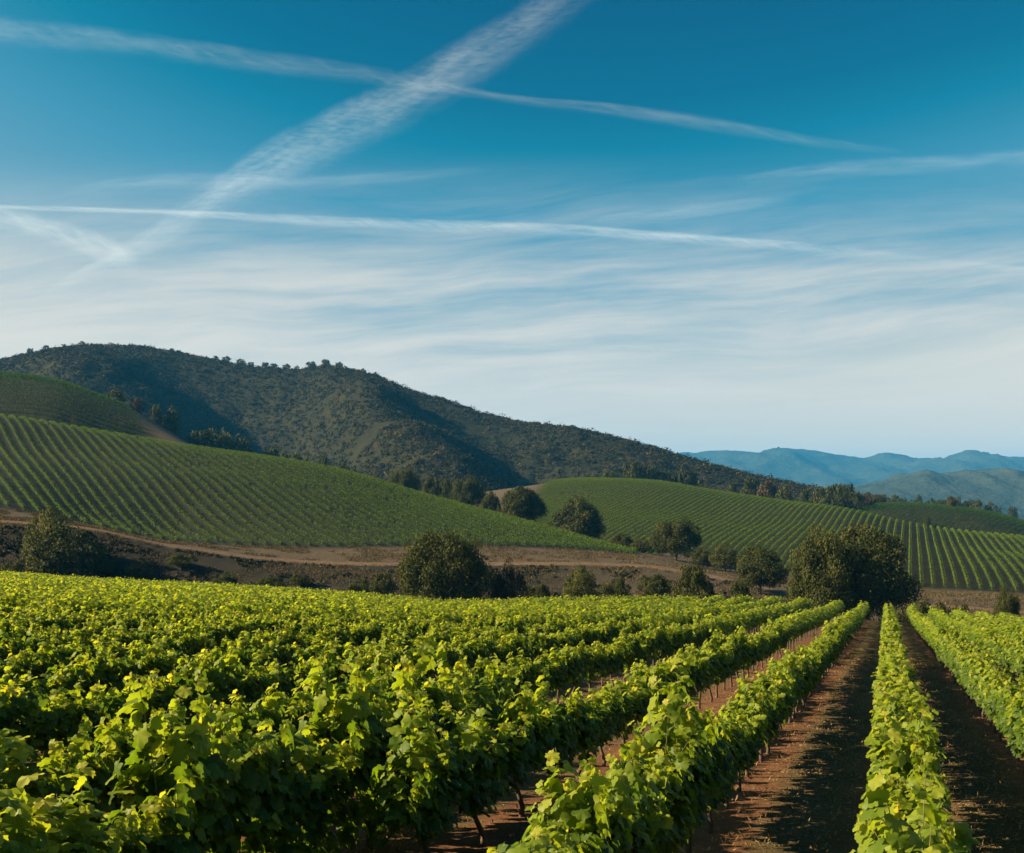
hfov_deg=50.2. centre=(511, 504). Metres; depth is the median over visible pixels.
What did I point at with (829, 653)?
grapevine
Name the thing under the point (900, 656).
grapevine
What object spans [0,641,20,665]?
grapevine
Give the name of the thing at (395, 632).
grapevine
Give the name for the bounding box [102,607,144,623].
grapevine
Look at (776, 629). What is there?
grapevine
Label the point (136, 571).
bush
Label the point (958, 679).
grapevine
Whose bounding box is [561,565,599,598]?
bush
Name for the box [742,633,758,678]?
grapevine
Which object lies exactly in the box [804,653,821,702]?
grapevine
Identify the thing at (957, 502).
oak tree
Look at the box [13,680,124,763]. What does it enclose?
grapevine
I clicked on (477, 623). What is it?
grapevine
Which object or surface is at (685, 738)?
grapevine
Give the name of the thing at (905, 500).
oak tree
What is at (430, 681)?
grapevine
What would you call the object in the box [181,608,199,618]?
grapevine
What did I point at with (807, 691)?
grapevine
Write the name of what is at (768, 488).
oak tree
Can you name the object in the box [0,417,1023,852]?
ground
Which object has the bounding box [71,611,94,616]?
grapevine
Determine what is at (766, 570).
oak tree
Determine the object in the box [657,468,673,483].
oak tree
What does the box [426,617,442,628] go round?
grapevine
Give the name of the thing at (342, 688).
grapevine
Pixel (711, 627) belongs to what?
grapevine
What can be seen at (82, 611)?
grapevine
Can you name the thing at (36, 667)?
grapevine
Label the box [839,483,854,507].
oak tree
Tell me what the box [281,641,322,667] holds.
grapevine
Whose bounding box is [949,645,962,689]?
grapevine
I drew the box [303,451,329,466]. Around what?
bush
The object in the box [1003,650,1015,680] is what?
grapevine
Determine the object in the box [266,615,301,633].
grapevine
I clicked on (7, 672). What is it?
grapevine
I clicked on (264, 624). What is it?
grapevine
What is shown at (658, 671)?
grapevine
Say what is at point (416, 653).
grapevine
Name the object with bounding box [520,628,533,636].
grapevine
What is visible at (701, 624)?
grapevine
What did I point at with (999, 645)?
grapevine
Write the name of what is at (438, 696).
grapevine
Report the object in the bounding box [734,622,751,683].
grapevine
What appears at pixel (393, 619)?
grapevine
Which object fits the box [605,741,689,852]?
grapevine
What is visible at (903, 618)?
bush
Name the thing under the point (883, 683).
grapevine
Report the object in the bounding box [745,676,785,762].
grapevine
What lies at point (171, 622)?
grapevine
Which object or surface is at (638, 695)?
grapevine
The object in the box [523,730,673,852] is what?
grapevine
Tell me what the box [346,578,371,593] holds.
bush
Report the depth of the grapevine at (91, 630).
32.48 m
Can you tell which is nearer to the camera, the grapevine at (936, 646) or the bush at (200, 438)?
the grapevine at (936, 646)
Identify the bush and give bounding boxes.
[0,559,31,571]
[21,505,76,568]
[22,521,110,577]
[89,556,121,575]
[102,389,127,401]
[124,560,154,580]
[127,398,144,412]
[149,404,162,424]
[159,405,182,434]
[165,553,198,569]
[187,428,222,449]
[207,427,244,450]
[210,571,238,584]
[233,436,255,454]
[255,576,283,587]
[258,444,279,457]
[280,450,303,463]
[289,571,310,586]
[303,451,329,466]
[339,454,356,473]
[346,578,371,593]
[369,572,397,595]
[421,477,441,495]
[438,474,453,501]
[525,579,550,600]
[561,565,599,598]
[600,576,632,597]
[609,534,633,547]
[630,537,651,552]
[637,573,671,597]
[670,562,714,598]
[689,547,714,567]
[708,543,737,572]
[729,579,749,598]
[789,587,802,603]
[895,598,930,622]
[922,515,930,525]
[925,600,958,615]
[961,602,971,614]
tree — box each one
[222,356,231,361]
[236,358,246,364]
[282,364,290,369]
[321,359,329,364]
[389,464,421,491]
[393,528,497,601]
[447,474,486,506]
[480,491,500,511]
[485,558,529,600]
[499,486,549,522]
[550,495,606,540]
[599,470,614,478]
[622,459,645,481]
[642,463,660,481]
[646,515,702,560]
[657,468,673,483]
[674,464,692,484]
[686,469,701,488]
[727,481,742,494]
[736,544,789,593]
[740,476,763,497]
[756,477,777,499]
[775,486,793,503]
[782,523,862,615]
[798,486,814,505]
[808,485,835,506]
[818,492,842,508]
[820,523,924,620]
[831,483,848,508]
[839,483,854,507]
[839,489,865,511]
[858,492,879,507]
[871,494,889,505]
[888,494,898,501]
[896,498,907,502]
[913,493,922,502]
[924,498,937,503]
[937,500,946,504]
[945,496,963,507]
[948,496,957,507]
[960,501,972,507]
[970,498,990,511]
[984,501,1002,513]
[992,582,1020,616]
[1007,504,1017,517]
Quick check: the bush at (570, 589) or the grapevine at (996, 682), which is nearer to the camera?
the grapevine at (996, 682)
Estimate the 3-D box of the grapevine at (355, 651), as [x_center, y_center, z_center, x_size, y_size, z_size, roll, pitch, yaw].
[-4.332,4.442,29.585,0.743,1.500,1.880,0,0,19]
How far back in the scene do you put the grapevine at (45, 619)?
34.52 m
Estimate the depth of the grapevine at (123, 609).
47.31 m
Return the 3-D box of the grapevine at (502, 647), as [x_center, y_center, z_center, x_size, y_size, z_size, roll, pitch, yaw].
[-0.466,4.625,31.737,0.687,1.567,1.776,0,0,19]
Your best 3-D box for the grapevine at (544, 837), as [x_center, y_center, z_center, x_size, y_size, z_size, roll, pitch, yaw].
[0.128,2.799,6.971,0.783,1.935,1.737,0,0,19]
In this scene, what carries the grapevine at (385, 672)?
on the ground at (864, 641)
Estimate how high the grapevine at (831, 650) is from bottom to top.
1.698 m
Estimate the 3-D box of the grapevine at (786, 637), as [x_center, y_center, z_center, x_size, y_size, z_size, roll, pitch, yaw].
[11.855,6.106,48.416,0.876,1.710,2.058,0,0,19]
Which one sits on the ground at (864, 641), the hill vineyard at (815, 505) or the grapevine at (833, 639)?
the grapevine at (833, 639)
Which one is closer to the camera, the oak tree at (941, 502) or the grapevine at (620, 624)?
the grapevine at (620, 624)
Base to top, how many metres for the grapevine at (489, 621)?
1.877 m
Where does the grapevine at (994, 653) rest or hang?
on the ground at (864, 641)
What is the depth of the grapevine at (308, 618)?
44.93 m
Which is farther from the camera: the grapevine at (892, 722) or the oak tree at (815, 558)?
the oak tree at (815, 558)
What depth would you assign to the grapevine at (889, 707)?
15.24 m
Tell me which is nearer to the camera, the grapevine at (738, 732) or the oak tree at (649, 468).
the grapevine at (738, 732)
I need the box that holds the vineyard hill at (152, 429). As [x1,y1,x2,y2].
[0,375,192,447]
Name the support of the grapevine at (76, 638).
on the ground at (864, 641)
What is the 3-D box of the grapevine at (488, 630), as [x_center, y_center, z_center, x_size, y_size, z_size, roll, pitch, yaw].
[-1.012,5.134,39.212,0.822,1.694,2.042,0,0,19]
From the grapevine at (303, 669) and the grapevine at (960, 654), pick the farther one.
the grapevine at (960, 654)
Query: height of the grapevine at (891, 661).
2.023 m
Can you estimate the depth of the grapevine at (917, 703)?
16.47 m
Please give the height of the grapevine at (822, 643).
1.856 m
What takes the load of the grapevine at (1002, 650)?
on the ground at (864, 641)
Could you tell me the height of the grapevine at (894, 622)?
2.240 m
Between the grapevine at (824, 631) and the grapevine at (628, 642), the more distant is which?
the grapevine at (824, 631)
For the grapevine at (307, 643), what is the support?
on the ground at (864, 641)
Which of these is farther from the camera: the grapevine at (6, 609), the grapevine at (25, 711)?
the grapevine at (6, 609)
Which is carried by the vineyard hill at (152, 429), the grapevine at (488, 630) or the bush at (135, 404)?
the bush at (135, 404)
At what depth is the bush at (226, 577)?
189.24 m
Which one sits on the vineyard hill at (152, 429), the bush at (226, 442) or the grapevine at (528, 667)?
the bush at (226, 442)
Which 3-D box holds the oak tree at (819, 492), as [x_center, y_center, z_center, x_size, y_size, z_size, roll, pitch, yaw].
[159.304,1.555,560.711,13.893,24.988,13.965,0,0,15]
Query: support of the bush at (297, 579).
on the ground at (864, 641)
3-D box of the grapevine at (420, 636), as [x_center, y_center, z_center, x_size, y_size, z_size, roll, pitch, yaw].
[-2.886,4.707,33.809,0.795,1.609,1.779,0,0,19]
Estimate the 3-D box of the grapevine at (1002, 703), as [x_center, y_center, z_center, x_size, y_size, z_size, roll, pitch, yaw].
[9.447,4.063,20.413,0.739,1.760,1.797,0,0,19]
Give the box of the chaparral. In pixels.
[0,342,913,507]
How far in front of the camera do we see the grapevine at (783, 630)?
47.17 m
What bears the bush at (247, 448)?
on the vineyard hill at (152, 429)
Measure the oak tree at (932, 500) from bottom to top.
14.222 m
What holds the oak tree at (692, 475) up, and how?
on the vineyard hill at (950, 586)
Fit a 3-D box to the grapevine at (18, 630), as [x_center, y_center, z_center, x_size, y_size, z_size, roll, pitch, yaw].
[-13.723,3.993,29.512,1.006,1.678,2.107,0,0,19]
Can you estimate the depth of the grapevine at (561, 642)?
37.20 m
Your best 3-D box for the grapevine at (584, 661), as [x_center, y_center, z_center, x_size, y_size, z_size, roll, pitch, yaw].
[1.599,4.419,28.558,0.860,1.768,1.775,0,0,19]
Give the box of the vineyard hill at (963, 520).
[862,505,1023,535]
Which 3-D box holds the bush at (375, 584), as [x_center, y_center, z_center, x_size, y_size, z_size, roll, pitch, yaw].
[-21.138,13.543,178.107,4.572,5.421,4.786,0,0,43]
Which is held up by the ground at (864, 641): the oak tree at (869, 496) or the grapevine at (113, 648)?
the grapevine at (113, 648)
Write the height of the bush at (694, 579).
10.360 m
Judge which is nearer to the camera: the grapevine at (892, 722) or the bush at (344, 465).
the grapevine at (892, 722)
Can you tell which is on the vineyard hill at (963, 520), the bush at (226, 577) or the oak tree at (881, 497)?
the oak tree at (881, 497)
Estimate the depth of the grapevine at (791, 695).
22.20 m
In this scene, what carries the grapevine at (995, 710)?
on the ground at (864, 641)
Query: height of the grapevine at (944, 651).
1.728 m
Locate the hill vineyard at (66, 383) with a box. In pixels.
[0,370,143,436]
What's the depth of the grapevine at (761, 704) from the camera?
17.86 m
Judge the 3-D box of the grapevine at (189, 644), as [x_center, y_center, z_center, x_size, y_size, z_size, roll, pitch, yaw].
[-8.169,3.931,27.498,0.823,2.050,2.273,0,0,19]
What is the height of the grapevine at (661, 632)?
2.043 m
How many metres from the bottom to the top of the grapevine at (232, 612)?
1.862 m
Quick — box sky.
[0,0,1023,457]
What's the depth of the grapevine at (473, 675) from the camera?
20.57 m
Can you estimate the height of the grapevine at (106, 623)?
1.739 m
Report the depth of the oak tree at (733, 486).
610.81 m
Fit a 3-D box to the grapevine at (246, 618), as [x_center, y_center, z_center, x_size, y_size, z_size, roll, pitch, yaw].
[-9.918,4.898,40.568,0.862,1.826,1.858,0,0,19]
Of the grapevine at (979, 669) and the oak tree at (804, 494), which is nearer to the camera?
the grapevine at (979, 669)
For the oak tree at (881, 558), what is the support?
on the ground at (864, 641)
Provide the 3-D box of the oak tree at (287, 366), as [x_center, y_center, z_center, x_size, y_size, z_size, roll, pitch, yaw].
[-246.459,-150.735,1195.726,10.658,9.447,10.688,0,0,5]
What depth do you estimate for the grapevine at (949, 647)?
36.85 m
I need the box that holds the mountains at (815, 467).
[679,447,1023,489]
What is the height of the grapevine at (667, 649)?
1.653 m
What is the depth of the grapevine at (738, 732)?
13.86 m
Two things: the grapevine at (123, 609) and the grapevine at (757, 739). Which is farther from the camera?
the grapevine at (123, 609)
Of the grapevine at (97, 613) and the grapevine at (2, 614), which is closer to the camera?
the grapevine at (2, 614)
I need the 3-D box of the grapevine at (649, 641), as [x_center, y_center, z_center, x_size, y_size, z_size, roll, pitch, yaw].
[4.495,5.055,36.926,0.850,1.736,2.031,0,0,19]
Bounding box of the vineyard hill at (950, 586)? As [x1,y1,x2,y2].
[445,480,1023,595]
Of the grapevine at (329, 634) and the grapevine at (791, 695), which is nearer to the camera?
the grapevine at (791, 695)
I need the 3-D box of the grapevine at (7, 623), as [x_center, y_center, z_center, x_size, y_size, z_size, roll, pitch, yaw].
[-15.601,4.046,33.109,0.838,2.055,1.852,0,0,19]
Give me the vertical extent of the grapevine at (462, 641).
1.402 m
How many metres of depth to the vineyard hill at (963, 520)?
530.85 m
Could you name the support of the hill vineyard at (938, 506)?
on the vineyard hill at (963, 520)
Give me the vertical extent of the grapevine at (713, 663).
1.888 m
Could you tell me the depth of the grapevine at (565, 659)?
27.21 m
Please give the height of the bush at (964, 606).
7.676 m
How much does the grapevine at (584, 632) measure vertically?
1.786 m
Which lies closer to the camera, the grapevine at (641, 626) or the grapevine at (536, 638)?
the grapevine at (536, 638)
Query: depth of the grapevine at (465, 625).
45.26 m
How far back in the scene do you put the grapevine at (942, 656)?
42.19 m
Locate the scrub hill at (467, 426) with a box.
[0,345,877,504]
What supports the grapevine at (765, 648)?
on the ground at (864, 641)
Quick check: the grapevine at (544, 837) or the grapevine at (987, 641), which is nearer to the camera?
the grapevine at (544, 837)
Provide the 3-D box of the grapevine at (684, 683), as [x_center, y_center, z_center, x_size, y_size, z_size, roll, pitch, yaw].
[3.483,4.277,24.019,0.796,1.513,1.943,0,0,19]
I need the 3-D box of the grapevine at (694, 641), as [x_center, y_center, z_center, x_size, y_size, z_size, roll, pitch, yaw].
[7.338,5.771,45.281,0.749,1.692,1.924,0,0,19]
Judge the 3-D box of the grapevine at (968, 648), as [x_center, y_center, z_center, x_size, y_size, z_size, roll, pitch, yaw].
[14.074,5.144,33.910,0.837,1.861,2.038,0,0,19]
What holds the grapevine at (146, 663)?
on the ground at (864, 641)
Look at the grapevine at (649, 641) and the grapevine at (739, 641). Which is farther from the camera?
the grapevine at (649, 641)
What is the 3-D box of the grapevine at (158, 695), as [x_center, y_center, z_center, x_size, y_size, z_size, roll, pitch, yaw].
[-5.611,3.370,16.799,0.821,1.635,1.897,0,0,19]
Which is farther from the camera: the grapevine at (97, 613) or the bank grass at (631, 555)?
the bank grass at (631, 555)
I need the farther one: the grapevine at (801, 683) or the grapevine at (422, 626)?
the grapevine at (422, 626)
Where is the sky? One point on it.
(693, 226)
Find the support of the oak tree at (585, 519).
on the ground at (864, 641)
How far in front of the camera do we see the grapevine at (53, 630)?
30.94 m
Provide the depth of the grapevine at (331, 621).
40.06 m
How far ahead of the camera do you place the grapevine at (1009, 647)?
38.01 m
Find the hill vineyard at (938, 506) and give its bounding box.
[855,501,1023,535]
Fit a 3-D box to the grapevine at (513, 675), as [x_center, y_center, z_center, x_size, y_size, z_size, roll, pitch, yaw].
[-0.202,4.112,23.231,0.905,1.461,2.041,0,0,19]
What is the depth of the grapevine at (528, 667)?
24.42 m
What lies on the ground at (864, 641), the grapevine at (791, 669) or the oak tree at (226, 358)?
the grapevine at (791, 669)
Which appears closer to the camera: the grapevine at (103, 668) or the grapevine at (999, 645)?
the grapevine at (103, 668)
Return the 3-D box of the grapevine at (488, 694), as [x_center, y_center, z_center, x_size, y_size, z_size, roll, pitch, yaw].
[-0.651,3.077,15.132,0.915,2.417,2.282,0,0,19]
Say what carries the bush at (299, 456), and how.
on the vineyard hill at (152, 429)
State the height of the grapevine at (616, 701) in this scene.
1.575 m
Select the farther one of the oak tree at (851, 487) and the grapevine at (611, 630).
the oak tree at (851, 487)
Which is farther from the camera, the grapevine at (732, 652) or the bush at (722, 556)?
the bush at (722, 556)
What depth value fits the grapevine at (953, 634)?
40.69 m
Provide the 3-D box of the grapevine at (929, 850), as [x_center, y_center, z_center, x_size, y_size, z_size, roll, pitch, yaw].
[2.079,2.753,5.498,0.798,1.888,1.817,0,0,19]
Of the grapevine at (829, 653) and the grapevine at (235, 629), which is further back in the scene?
the grapevine at (829, 653)
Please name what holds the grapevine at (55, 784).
on the ground at (864, 641)
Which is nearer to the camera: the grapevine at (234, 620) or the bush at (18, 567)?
the grapevine at (234, 620)
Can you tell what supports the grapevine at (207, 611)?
on the ground at (864, 641)
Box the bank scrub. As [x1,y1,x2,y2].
[0,524,883,620]
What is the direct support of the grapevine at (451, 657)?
on the ground at (864, 641)
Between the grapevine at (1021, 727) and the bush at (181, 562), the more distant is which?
the bush at (181, 562)
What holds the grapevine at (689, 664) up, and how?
on the ground at (864, 641)
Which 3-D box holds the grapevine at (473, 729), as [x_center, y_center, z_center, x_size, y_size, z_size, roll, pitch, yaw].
[-0.313,3.172,12.848,0.935,1.964,2.117,0,0,19]
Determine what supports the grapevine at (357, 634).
on the ground at (864, 641)
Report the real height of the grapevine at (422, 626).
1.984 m
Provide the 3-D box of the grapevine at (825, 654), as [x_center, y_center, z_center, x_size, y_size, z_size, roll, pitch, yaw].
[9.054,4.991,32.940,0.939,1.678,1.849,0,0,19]
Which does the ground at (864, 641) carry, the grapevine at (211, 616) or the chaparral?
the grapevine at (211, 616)
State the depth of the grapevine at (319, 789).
10.75 m
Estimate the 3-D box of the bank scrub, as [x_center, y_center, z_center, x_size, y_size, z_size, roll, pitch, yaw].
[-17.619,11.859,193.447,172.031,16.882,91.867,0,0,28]
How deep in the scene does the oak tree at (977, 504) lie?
747.64 m
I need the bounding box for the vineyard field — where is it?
[0,569,1023,852]
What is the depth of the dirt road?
212.91 m
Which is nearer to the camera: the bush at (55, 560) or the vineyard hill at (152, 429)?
the bush at (55, 560)
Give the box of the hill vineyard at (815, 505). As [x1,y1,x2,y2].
[510,477,1023,591]
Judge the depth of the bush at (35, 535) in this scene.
194.67 m
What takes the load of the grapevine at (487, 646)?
on the ground at (864, 641)
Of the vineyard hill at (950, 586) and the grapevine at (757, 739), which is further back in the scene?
the vineyard hill at (950, 586)
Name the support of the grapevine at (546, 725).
on the ground at (864, 641)
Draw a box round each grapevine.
[0,603,22,635]
[0,604,12,613]
[0,608,9,619]
[0,616,67,656]
[0,620,36,645]
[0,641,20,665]
[0,648,49,688]
[0,661,17,705]
[0,680,55,760]
[0,715,134,828]
[5,607,40,618]
[8,668,85,717]
[9,609,63,632]
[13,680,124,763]
[17,635,98,682]
[21,604,59,618]
[25,623,70,640]
[43,604,87,633]
[44,645,129,701]
[44,761,192,852]
[46,604,72,614]
[46,625,96,649]
[61,604,86,621]
[67,696,192,819]
[69,620,111,639]
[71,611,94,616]
[80,636,135,676]
[84,612,116,629]
[86,613,110,623]
[88,606,119,618]
[91,625,137,651]
[96,618,141,636]
[101,668,196,743]
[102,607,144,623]
[105,674,310,852]
[108,612,141,633]
[116,615,170,647]
[116,635,185,689]
[117,604,143,617]
[120,633,181,658]
[133,605,158,621]
[136,616,160,631]
[151,605,190,625]
[152,613,191,631]
[152,619,214,660]
[155,618,202,640]
[162,644,243,725]
[170,651,222,715]
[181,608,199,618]
[186,611,205,623]
[190,616,220,629]
[193,619,230,645]
[194,608,212,615]
[194,639,258,670]
[199,684,284,743]
[204,610,234,622]
[208,636,242,654]
[214,611,256,645]
[215,615,235,625]
[218,609,248,619]
[222,653,286,706]
[235,613,259,622]
[235,628,275,649]
[239,712,362,852]
[241,612,283,635]
[244,634,297,667]
[256,622,307,647]
[262,656,321,703]
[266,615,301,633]
[266,674,337,754]
[268,611,283,617]
[277,607,305,624]
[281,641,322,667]
[286,615,323,641]
[294,635,320,650]
[295,654,434,852]
[298,637,355,684]
[298,666,382,752]
[303,636,354,665]
[304,617,321,624]
[308,615,341,631]
[310,613,337,622]
[310,623,346,645]
[331,627,462,828]
[333,613,354,624]
[333,623,366,645]
[335,645,392,671]
[337,618,353,629]
[337,644,365,658]
[346,643,416,702]
[347,619,368,630]
[349,617,383,646]
[352,612,372,624]
[358,638,395,652]
[363,631,415,671]
[364,616,392,629]
[370,691,481,852]
[375,632,418,653]
[377,621,399,644]
[381,613,404,631]
[388,619,418,641]
[396,641,436,681]
[403,615,434,635]
[414,632,430,641]
[414,639,458,680]
[417,621,451,647]
[421,640,515,734]
[421,676,443,689]
[423,666,477,690]
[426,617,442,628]
[429,624,448,636]
[436,700,534,846]
[439,621,462,637]
[443,636,478,670]
[448,635,468,645]
[449,622,474,630]
[450,625,485,642]
[462,616,486,629]
[462,630,499,671]
[462,655,503,691]
[470,624,497,638]
[475,614,497,629]
[487,667,560,816]
[487,814,612,852]
[489,637,515,667]
[491,626,507,642]
[494,615,525,636]
[495,663,526,713]
[496,628,529,660]
[499,647,543,701]
[514,633,542,663]
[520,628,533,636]
[523,624,543,633]
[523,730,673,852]
[527,628,557,658]
[528,687,593,798]
[532,643,561,697]
[535,623,556,635]
[540,646,578,703]
[542,615,564,635]
[545,629,568,657]
[554,616,575,631]
[555,629,580,647]
[556,692,615,780]
[559,640,593,696]
[565,624,591,648]
[570,613,581,629]
[575,620,599,652]
[577,642,611,694]
[585,681,629,766]
[588,640,618,688]
[589,622,607,648]
[596,618,618,645]
[599,641,628,686]
[604,618,625,643]
[604,674,657,743]
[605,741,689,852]
[610,629,641,681]
[615,656,711,852]
[620,659,665,733]
[622,616,639,636]
[623,623,631,634]
[623,638,647,669]
[633,629,657,664]
[635,620,645,634]
[635,657,682,722]
[641,619,669,665]
[654,634,674,662]
[657,621,683,657]
[658,694,733,852]
[663,651,698,695]
[665,666,689,704]
[670,621,693,653]
[671,624,687,655]
[676,644,710,706]
[684,623,698,650]
[685,643,717,708]
[689,612,709,651]
[690,623,704,648]
[697,625,727,701]
[706,620,713,641]
[706,710,747,833]
[711,644,733,697]
[712,709,758,809]
[717,629,747,686]
[718,696,766,791]
[723,639,740,690]
[726,670,773,777]
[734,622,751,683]
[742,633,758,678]
[745,632,765,672]
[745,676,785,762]
[747,634,762,676]
[750,630,768,670]
[751,667,793,753]
[757,627,776,666]
[760,623,780,660]
[761,638,772,668]
[761,652,802,729]
[761,671,799,739]
[767,615,782,660]
[772,623,786,657]
[778,626,789,657]
[780,644,813,717]
[788,650,804,722]
[795,648,816,706]
[795,666,814,711]
[797,644,824,695]
[798,642,827,690]
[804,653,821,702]
[807,636,829,683]
[808,641,828,687]
[813,635,833,668]
[815,633,837,674]
[819,636,834,677]
[821,626,838,668]
[824,620,842,663]
[827,635,838,671]
[829,629,841,666]
[850,775,979,852]
[852,765,976,852]
[857,709,951,820]
[861,770,954,836]
[866,705,944,785]
[869,687,930,725]
[870,684,927,758]
[871,669,919,694]
[871,674,920,697]
[872,691,922,717]
[873,647,916,690]
[873,679,919,715]
[877,663,912,681]
[878,644,907,662]
[878,648,905,664]
[879,617,901,641]
[879,630,908,658]
[879,643,906,658]
[879,648,909,668]
[880,627,903,645]
[887,638,900,646]
[899,709,915,740]
[921,847,940,852]
[935,629,945,670]
[937,633,947,672]
[939,636,955,673]
[940,623,959,676]
[943,630,967,683]
[943,637,956,667]
[947,638,965,685]
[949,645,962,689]
[951,640,977,694]
[955,658,969,699]
[956,648,977,703]
[957,648,990,707]
[962,651,995,713]
[965,652,998,717]
[972,673,1005,725]
[974,661,1013,733]
[979,669,1018,740]
[985,637,998,658]
[988,634,1005,670]
[989,679,1020,751]
[991,633,1007,669]
[995,634,1016,673]
[995,675,1023,760]
[998,646,1012,680]
[1001,687,1023,775]
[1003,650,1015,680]
[1006,628,1023,681]
[1009,692,1023,751]
[1010,641,1022,672]
[1012,645,1023,677]
[1018,715,1023,752]
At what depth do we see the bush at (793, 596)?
144.83 m
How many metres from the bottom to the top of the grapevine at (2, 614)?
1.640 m
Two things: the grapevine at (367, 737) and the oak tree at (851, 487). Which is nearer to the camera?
the grapevine at (367, 737)
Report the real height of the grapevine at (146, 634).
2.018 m
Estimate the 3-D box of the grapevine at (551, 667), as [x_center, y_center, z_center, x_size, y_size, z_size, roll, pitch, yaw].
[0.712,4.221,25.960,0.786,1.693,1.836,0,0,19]
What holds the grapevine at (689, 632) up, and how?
on the ground at (864, 641)
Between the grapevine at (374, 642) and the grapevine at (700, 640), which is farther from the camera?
the grapevine at (700, 640)
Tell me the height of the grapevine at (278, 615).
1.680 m
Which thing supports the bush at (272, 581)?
on the ground at (864, 641)
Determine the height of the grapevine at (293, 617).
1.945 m
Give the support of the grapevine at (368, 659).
on the ground at (864, 641)
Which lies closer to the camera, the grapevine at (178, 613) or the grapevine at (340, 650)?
the grapevine at (340, 650)
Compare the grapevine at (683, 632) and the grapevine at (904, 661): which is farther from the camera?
the grapevine at (683, 632)
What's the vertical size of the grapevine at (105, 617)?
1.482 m
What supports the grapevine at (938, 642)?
on the ground at (864, 641)
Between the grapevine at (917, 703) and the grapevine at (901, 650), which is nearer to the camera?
the grapevine at (917, 703)
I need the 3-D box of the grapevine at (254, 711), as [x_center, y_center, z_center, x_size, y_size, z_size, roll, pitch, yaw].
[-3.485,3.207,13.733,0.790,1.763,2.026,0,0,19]
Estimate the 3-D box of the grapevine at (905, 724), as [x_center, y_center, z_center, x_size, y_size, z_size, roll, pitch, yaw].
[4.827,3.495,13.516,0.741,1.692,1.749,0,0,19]
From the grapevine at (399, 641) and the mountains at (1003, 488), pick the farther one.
the mountains at (1003, 488)
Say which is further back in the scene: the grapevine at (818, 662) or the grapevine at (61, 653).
the grapevine at (818, 662)
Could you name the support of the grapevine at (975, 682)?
on the ground at (864, 641)
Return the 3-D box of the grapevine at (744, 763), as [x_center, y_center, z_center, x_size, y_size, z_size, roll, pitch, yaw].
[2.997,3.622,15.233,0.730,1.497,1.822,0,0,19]
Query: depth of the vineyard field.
60.74 m
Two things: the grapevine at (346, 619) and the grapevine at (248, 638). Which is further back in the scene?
the grapevine at (346, 619)
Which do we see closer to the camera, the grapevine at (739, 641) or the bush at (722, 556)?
the grapevine at (739, 641)
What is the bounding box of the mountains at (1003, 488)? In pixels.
[848,468,1023,518]
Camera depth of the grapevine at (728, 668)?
30.54 m
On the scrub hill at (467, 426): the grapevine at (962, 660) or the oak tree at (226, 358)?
the oak tree at (226, 358)
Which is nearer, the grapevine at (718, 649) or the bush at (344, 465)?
the grapevine at (718, 649)
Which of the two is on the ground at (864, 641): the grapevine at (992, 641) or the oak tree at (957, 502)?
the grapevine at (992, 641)
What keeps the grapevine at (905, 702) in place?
on the ground at (864, 641)
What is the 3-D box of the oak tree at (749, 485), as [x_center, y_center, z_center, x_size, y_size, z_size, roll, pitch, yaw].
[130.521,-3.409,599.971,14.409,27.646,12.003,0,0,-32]
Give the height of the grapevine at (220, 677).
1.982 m
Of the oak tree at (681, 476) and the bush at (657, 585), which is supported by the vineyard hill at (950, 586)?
the oak tree at (681, 476)
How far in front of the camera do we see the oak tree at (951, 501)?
573.92 m
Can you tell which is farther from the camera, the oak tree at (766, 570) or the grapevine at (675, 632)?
the oak tree at (766, 570)
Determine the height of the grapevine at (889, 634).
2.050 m
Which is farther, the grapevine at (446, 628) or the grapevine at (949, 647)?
the grapevine at (446, 628)
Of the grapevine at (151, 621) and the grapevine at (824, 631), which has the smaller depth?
the grapevine at (151, 621)
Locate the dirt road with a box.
[0,520,1023,613]
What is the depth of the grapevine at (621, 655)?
32.54 m
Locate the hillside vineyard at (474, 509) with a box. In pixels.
[0,413,637,553]
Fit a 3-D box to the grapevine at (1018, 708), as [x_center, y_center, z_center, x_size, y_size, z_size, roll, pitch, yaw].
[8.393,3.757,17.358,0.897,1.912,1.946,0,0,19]
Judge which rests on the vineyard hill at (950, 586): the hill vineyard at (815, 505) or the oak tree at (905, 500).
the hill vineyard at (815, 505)
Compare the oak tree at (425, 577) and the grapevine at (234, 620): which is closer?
the grapevine at (234, 620)
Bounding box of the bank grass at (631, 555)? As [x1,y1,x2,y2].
[0,509,1023,620]
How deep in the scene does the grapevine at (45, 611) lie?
38.72 m
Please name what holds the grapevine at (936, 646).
on the ground at (864, 641)
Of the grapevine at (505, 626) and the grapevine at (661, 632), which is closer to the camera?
the grapevine at (661, 632)
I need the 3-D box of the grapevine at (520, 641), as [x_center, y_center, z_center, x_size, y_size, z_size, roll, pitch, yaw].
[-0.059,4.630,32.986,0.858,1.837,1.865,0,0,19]
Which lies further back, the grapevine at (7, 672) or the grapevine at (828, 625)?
the grapevine at (828, 625)
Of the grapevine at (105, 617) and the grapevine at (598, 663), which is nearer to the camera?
the grapevine at (598, 663)
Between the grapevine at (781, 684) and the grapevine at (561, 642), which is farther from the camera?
the grapevine at (561, 642)
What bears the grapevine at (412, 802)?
on the ground at (864, 641)
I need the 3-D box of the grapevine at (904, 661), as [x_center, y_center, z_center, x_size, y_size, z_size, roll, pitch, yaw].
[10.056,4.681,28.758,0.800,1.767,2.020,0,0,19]
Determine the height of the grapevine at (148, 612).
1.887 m

